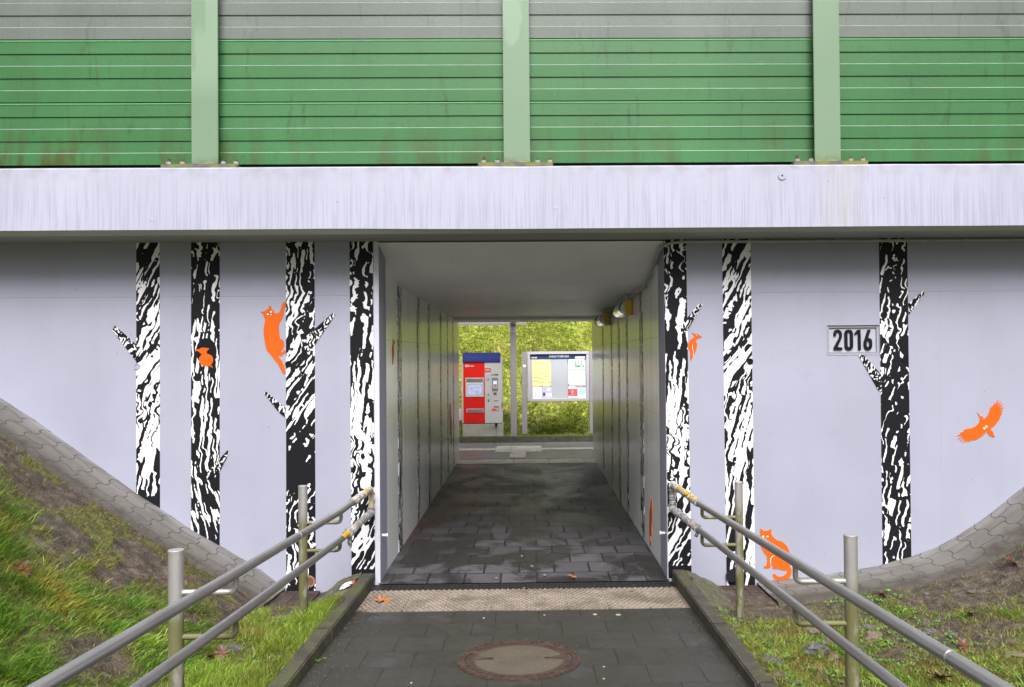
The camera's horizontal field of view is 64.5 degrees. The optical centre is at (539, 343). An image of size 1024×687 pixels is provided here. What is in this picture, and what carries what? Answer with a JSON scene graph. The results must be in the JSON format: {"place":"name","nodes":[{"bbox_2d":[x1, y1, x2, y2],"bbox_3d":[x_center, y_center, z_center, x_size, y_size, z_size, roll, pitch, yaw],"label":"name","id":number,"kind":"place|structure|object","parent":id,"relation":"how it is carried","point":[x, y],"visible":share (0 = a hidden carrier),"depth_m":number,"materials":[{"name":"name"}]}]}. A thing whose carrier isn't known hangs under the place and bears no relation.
{"place":"outdoors","nodes":[
{"label":"outdoors","id":0,"kind":"place"},
{"bbox_2d":[0,436,344,686],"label":"ground","id":1,"kind":"structure","parent":0,"point":[158,567],"depth_m":5.30,"materials":[{"name":"green plant"}]},
{"bbox_2d":[12,560,34,579],"bbox_3d":[-2.981,1.302,4.690,0.154,0.029,0.138,44,13,25],"label":"fallen leaf","id":2,"kind":"object","parent":1,"relation":"on","point":[23,569],"visible":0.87,"depth_m":4.69,"materials":[{"name":"brown plant"}]},
{"bbox_2d":[0,398,284,607],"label":"paved strip","id":3,"kind":"object","parent":1,"relation":"on","point":[50,449],"visible":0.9,"depth_m":6.30,"materials":[{"name":"grey concrete"}]},
{"bbox_2d":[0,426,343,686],"bbox_3d":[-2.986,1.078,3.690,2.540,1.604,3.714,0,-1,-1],"label":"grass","id":4,"kind":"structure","parent":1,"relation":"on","point":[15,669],"depth_m":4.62,"materials":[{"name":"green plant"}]},
{"bbox_2d":[202,652,216,657],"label":"fallen leaf","id":5,"kind":"object","parent":4,"relation":"on","point":[207,655],"visible":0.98,"depth_m":4.75,"materials":[{"name":"brown plant"}]},
{"bbox_2d":[26,485,374,686],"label":"railing","id":6,"kind":"object","parent":1,"relation":"on","point":[179,653],"visible":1,"depth_m":3.52,"materials":[{"name":"metal"}]},
{"bbox_2d":[213,645,229,658],"bbox_3d":[-1.888,1.837,4.814,0.096,0.020,0.108,5,37,-24],"label":"fallen leaf","id":7,"kind":"object","parent":1,"relation":"on","point":[221,651],"visible":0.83,"depth_m":4.82,"materials":[{"name":"brown plant"}]},
{"bbox_2d":[215,643,242,651],"bbox_3d":[-1.918,1.874,4.983,0.215,0.066,0.154,0,-1,-1],"label":"rock","id":8,"kind":"object","parent":1,"relation":"on","point":[237,647],"visible":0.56,"depth_m":4.95,"materials":[{"name":"grey stone"}]},
{"bbox_2d":[159,591,343,686],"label":"grass","id":9,"kind":"structure","parent":1,"relation":"on","point":[278,634],"depth_m":4.87,"materials":[{"name":"green plant"}]},
{"bbox_2d":[276,591,319,605],"bbox_3d":[-1.919,2.103,6.382,0.345,0.202,0.450,0,-1,-1],"label":"gully grate","id":10,"kind":"object","parent":1,"relation":"on","point":[312,595],"visible":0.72,"depth_m":6.41,"materials":[{"name":"metal"}]},
{"bbox_2d":[267,573,374,686],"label":"kerb","id":11,"kind":"structure","parent":1,"relation":"on","point":[296,668],"depth_m":5.06,"materials":[{"name":"concrete"}]},
{"bbox_2d":[319,572,361,600],"bbox_3d":[-1.619,1.953,6.255,0.354,0.204,0.703,0,-1,-1],"label":"mortar haunch","id":12,"kind":"object","parent":1,"relation":"on","point":[338,585],"visible":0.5,"depth_m":6.30,"materials":[{"name":"grey concrete"}]},
{"bbox_2d":[340,581,354,589],"bbox_3d":[-1.479,1.854,6.229,0.114,0.061,0.052,0,-1,-16],"label":"crumpled wrapper","id":13,"kind":"object","parent":12,"relation":"on","point":[345,585],"visible":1,"depth_m":6.21,"materials":[{"name":"white paper"}]},
{"bbox_2d":[0,164,1023,592],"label":"underpass","id":14,"kind":"object","parent":1,"relation":"on","point":[230,358],"visible":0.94,"depth_m":6.63,"materials":[{"name":"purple paint"}]},
{"bbox_2d":[0,0,1023,168],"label":"noise barrier","id":15,"kind":"object","parent":14,"relation":"on","point":[242,83],"visible":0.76,"depth_m":6.55,"materials":[{"name":"green metal"}]},
{"bbox_2d":[595,309,609,326],"bbox_3d":[0.889,-0.360,11.634,0.133,0.225,0.930,0,-1,-1],"label":"tunnel lamp","id":16,"kind":"object","parent":14,"relation":"attached to","point":[602,320],"visible":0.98,"depth_m":11.20,"materials":[{"name":"grey"}]},
{"bbox_2d":[611,295,631,318],"bbox_3d":[0.924,-0.411,9.205,0.133,0.225,0.930,0,-1,-1],"label":"tunnel lamp","id":17,"kind":"object","parent":14,"relation":"attached to","point":[622,309],"visible":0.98,"depth_m":8.77,"materials":[{"name":"grey"}]},
{"bbox_2d":[607,238,1023,312],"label":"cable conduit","id":18,"kind":"object","parent":14,"relation":"attached to","point":[715,241],"visible":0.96,"depth_m":6.67,"materials":[{"name":"grey metal"}]},
{"bbox_2d":[297,608,748,686],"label":"path","id":19,"kind":"structure","parent":0,"point":[424,643],"depth_m":5.00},
{"bbox_2d":[457,639,580,681],"bbox_3d":[-0.123,1.866,4.776,0.724,0.062,0.724,0,-1,-1],"label":"manhole cover","id":20,"kind":"object","parent":19,"relation":"on","point":[522,660],"visible":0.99,"depth_m":4.74,"materials":[{"name":"metal"}]},
{"bbox_2d":[382,463,664,610],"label":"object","id":21,"kind":"structure","parent":0,"point":[523,582],"depth_m":6.73,"materials":[{"name":"black metal"}]},
{"bbox_2d":[459,458,580,459],"bbox_3d":[-0.233,2.053,14.218,2.370,0.060,0.083,0,-1,-1],"label":"channel drain","id":22,"kind":"object","parent":21,"relation":"on","point":[539,458],"visible":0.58,"depth_m":14.25,"materials":[{"name":"black metal"}]},
{"bbox_2d":[355,587,689,612],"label":"tactile paving","id":23,"kind":"structure","parent":21,"relation":"on","point":[500,599],"depth_m":6.11,"materials":[{"name":"beige concrete"}]},
{"bbox_2d":[374,595,390,603],"bbox_3d":[-1.174,1.925,6.102,0.152,0.028,0.135,5,7,8],"label":"fallen leaf","id":24,"kind":"object","parent":23,"relation":"on","point":[384,599],"visible":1,"depth_m":6.11,"materials":[{"name":"orange plant"}]},
{"bbox_2d":[302,587,744,686],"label":"earth crumbs","id":25,"kind":"object","parent":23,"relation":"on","point":[325,675],"visible":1,"depth_m":5.17,"materials":[{"name":"brown soil"}]},
{"bbox_2d":[371,581,675,592],"bbox_3d":[-0.125,1.978,6.523,2.432,0.060,0.153,0,-1,-1],"label":"channel drain","id":26,"kind":"object","parent":21,"relation":"on","point":[522,585],"visible":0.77,"depth_m":6.53,"materials":[{"name":"black metal"}]},
{"bbox_2d":[456,458,595,463],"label":"tactile paving","id":27,"kind":"structure","parent":21,"relation":"on","point":[523,461],"depth_m":13.86,"materials":[{"name":"concrete"}]},
{"bbox_2d":[379,463,668,583],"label":"tunnel floor","id":28,"kind":"structure","parent":0,"point":[489,523],"depth_m":8.35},
{"bbox_2d":[458,322,592,436],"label":"bank","id":29,"kind":"structure","parent":0,"point":[536,408],"depth_m":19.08,"materials":[{"name":"green plant"}]},
{"bbox_2d":[458,322,525,435],"bbox_3d":[-2.151,0.760,16.307,3.762,2.580,2.290,0,-1,-1],"label":"platform shelter","id":30,"kind":"object","parent":29,"relation":"on","point":[513,371],"visible":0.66,"depth_m":17.09,"materials":[{"name":"grey steel"},{"name":"clear glass"}]},
{"bbox_2d":[482,322,582,435],"bbox_3d":[-0.003,0.132,20.212,5.458,3.850,5.697,0,-1,-1],"label":"ground cover","id":31,"kind":"object","parent":29,"relation":"on","point":[509,377],"visible":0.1,"depth_m":19.78,"materials":[{"name":"green plant"}]},
{"bbox_2d":[459,442,592,458],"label":"pavement","id":32,"kind":"structure","parent":0,"point":[492,454],"depth_m":15.29,"materials":[{"name":"grey concrete"}]},
{"bbox_2d":[459,448,495,450],"bbox_3d":[-5.038,2.084,15.679,8.350,0.004,0.310,0,-1,-1],"label":"road marking","id":33,"kind":"object","parent":32,"relation":"on","point":[463,449],"visible":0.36,"depth_m":15.71,"materials":[{"name":"paint"}]},
{"bbox_2d":[459,352,503,435],"bbox_3d":[-1.329,1.107,17.320,1.099,1.852,0.700,0,-1,-1],"label":"ticket machine","id":34,"kind":"object","parent":32,"relation":"on","point":[481,412],"visible":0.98,"depth_m":17.15,"materials":[{"name":"red metal"}]},
{"bbox_2d":[510,452,525,457],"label":"tactile paving","id":35,"kind":"structure","parent":32,"relation":"on","point":[517,454],"depth_m":14.72,"materials":[{"name":"concrete"}]},
{"bbox_2d":[495,446,541,452],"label":"tactile paving","id":36,"kind":"structure","parent":32,"relation":"on","point":[518,449],"depth_m":15.65,"materials":[{"name":"concrete"}]},
{"bbox_2d":[459,435,592,442],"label":"kerb","id":37,"kind":"structure","parent":32,"relation":"on","point":[515,439],"depth_m":16.93,"materials":[{"name":"grey concrete"}]},
{"bbox_2d":[522,351,592,433],"bbox_3d":[0.386,1.038,17.171,1.529,1.742,0.150,0,-1,-1],"label":"information board","id":38,"kind":"object","parent":32,"relation":"on","point":[556,375],"visible":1,"depth_m":17.14,"materials":[{"name":"metal"}]},
{"bbox_2d":[542,447,592,449],"bbox_3d":[4.411,2.008,15.817,8.750,0.004,0.310,0,-1,-1],"label":"road marking","id":39,"kind":"object","parent":32,"relation":"on","point":[564,448],"visible":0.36,"depth_m":15.74,"materials":[{"name":"paint"}]},
{"bbox_2d":[714,544,1023,686],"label":"ground","id":40,"kind":"structure","parent":0,"point":[1012,571],"depth_m":5.54,"materials":[{"name":"green plant"}]},
{"bbox_2d":[0,422,1023,685],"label":"straw","id":41,"kind":"object","parent":40,"relation":"on","point":[726,610],"visible":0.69,"depth_m":5.53,"materials":[{"name":"beige plant"}]},
{"bbox_2d":[685,570,733,610],"bbox_3d":[1.360,1.935,6.173,0.331,0.207,0.953,0,-1,-1],"label":"mortar haunch","id":42,"kind":"object","parent":40,"relation":"on","point":[710,590],"visible":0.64,"depth_m":6.17,"materials":[{"name":"grey concrete"}]},
{"bbox_2d":[672,569,777,686],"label":"kerb","id":43,"kind":"structure","parent":40,"relation":"on","point":[743,660],"depth_m":5.04,"materials":[{"name":"concrete"}]},
{"bbox_2d":[721,585,769,599],"bbox_3d":[1.628,2.072,6.424,0.350,0.202,0.470,0,-1,-1],"label":"gully grate","id":44,"kind":"object","parent":40,"relation":"on","point":[749,588],"visible":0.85,"depth_m":6.50,"materials":[{"name":"metal"}]},
{"bbox_2d":[760,654,786,665],"bbox_3d":[1.329,1.817,4.625,0.127,0.061,0.139,0,-1,-37],"label":"rock","id":45,"kind":"object","parent":40,"relation":"on","point":[770,657],"visible":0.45,"depth_m":4.61,"materials":[{"name":"grey stone"}]},
{"bbox_2d":[766,670,787,680],"bbox_3d":[1.256,1.760,4.296,0.127,0.053,0.078,0,-1,-1],"label":"rock","id":46,"kind":"object","parent":40,"relation":"on","point":[777,672],"visible":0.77,"depth_m":4.28,"materials":[{"name":"pink stone"}]},
{"bbox_2d":[788,679,800,684],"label":"rock","id":47,"kind":"object","parent":40,"relation":"on","point":[794,681],"visible":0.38,"depth_m":4.26,"materials":[{"name":"grey stone"}]},
{"bbox_2d":[805,627,819,634],"bbox_3d":[1.805,1.904,5.349,0.121,0.064,0.088,0,-1,-1],"label":"rock","id":48,"kind":"object","parent":40,"relation":"on","point":[811,630],"visible":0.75,"depth_m":5.33,"materials":[{"name":"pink stone"}]},
{"bbox_2d":[802,642,829,656],"bbox_3d":[1.700,1.885,4.992,0.184,0.090,0.112,0,-1,-1],"label":"rock","id":49,"kind":"object","parent":40,"relation":"on","point":[813,647],"visible":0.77,"depth_m":4.96,"materials":[{"name":"grey stone"}]},
{"bbox_2d":[821,637,834,644],"bbox_3d":[1.845,1.898,5.170,0.117,0.075,0.079,0,-1,-1],"label":"rock","id":50,"kind":"object","parent":40,"relation":"on","point":[827,639],"visible":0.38,"depth_m":5.15,"materials":[{"name":"grey stone"}]},
{"bbox_2d":[828,652,840,659],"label":"rock","id":51,"kind":"object","parent":40,"relation":"on","point":[837,656],"visible":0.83,"depth_m":4.92,"materials":[{"name":"pink stone"}]},
{"bbox_2d":[668,481,1013,686],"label":"railing","id":52,"kind":"object","parent":40,"relation":"on","point":[848,643],"visible":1,"depth_m":3.81,"materials":[{"name":"metal"}]},
{"bbox_2d":[710,535,1023,686],"bbox_3d":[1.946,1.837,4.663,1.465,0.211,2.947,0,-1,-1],"label":"ground cover","id":53,"kind":"object","parent":40,"relation":"on","point":[830,668],"visible":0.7,"depth_m":4.91,"materials":[{"name":"green plant"}]},
{"bbox_2d":[876,591,886,597],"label":"fallen leaf","id":54,"kind":"object","parent":53,"relation":"on","point":[881,594],"visible":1,"depth_m":5.93,"materials":[{"name":"brown plant"}]},
{"bbox_2d":[860,624,875,630],"bbox_3d":[2.191,1.895,5.395,0.105,0.056,0.138,-1,-1,41],"label":"rock","id":55,"kind":"object","parent":40,"relation":"on","point":[868,625],"visible":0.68,"depth_m":5.37,"materials":[{"name":"grey stone"}]},
{"bbox_2d":[864,631,882,641],"bbox_3d":[2.125,1.874,5.175,0.152,0.080,0.107,0,-1,-1],"label":"rock","id":56,"kind":"object","parent":40,"relation":"on","point":[874,634],"visible":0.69,"depth_m":5.14,"materials":[{"name":"beige stone"}]},
{"bbox_2d":[758,487,1023,606],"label":"paved strip","id":57,"kind":"object","parent":40,"relation":"on","point":[993,536],"visible":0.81,"depth_m":6.35,"materials":[{"name":"grey concrete"}]},
{"bbox_2d":[903,608,924,620],"bbox_3d":[2.496,1.830,5.439,0.355,0.042,0.012,0,-1,-39],"label":"twig","id":58,"kind":"object","parent":40,"relation":"on","point":[909,616],"visible":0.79,"depth_m":5.43,"materials":[{"name":"brown wood"}]},
{"bbox_2d":[923,628,935,634],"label":"rock","id":59,"kind":"object","parent":40,"relation":"on","point":[928,631],"visible":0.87,"depth_m":5.21,"materials":[{"name":"grey stone"}]},
{"bbox_2d":[926,670,952,682],"bbox_3d":[2.181,1.815,4.420,0.133,0.028,0.148,-4,-43,47],"label":"fallen leaf","id":60,"kind":"object","parent":40,"relation":"on","point":[937,675],"visible":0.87,"depth_m":4.41,"materials":[{"name":"brown plant"}]},
{"bbox_2d":[947,632,957,638],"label":"rock","id":61,"kind":"object","parent":40,"relation":"on","point":[952,634],"visible":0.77,"depth_m":5.10,"materials":[{"name":"grey stone"}]},
{"bbox_2d":[956,637,970,650],"bbox_3d":[2.553,1.814,4.881,0.102,0.021,0.114,6,38,-14],"label":"fallen leaf","id":62,"kind":"object","parent":40,"relation":"on","point":[964,644],"visible":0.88,"depth_m":4.88,"materials":[{"name":"red plant"}]},
{"bbox_2d":[967,589,976,593],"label":"rock","id":63,"kind":"object","parent":40,"relation":"on","point":[969,591],"visible":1,"depth_m":5.70,"materials":[{"name":"grey stone"}]},
{"bbox_2d":[1005,554,1017,566],"bbox_3d":[3.471,1.595,5.931,0.153,0.028,0.137,39,21,8],"label":"fallen leaf","id":64,"kind":"object","parent":40,"relation":"on","point":[1010,558],"visible":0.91,"depth_m":5.95,"materials":[{"name":"brown plant"}]},
{"bbox_2d":[1002,650,1023,659],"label":"rock","id":65,"kind":"object","parent":40,"relation":"on","point":[1006,654],"visible":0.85,"depth_m":4.64,"materials":[{"name":"beige stone"}]}
]}

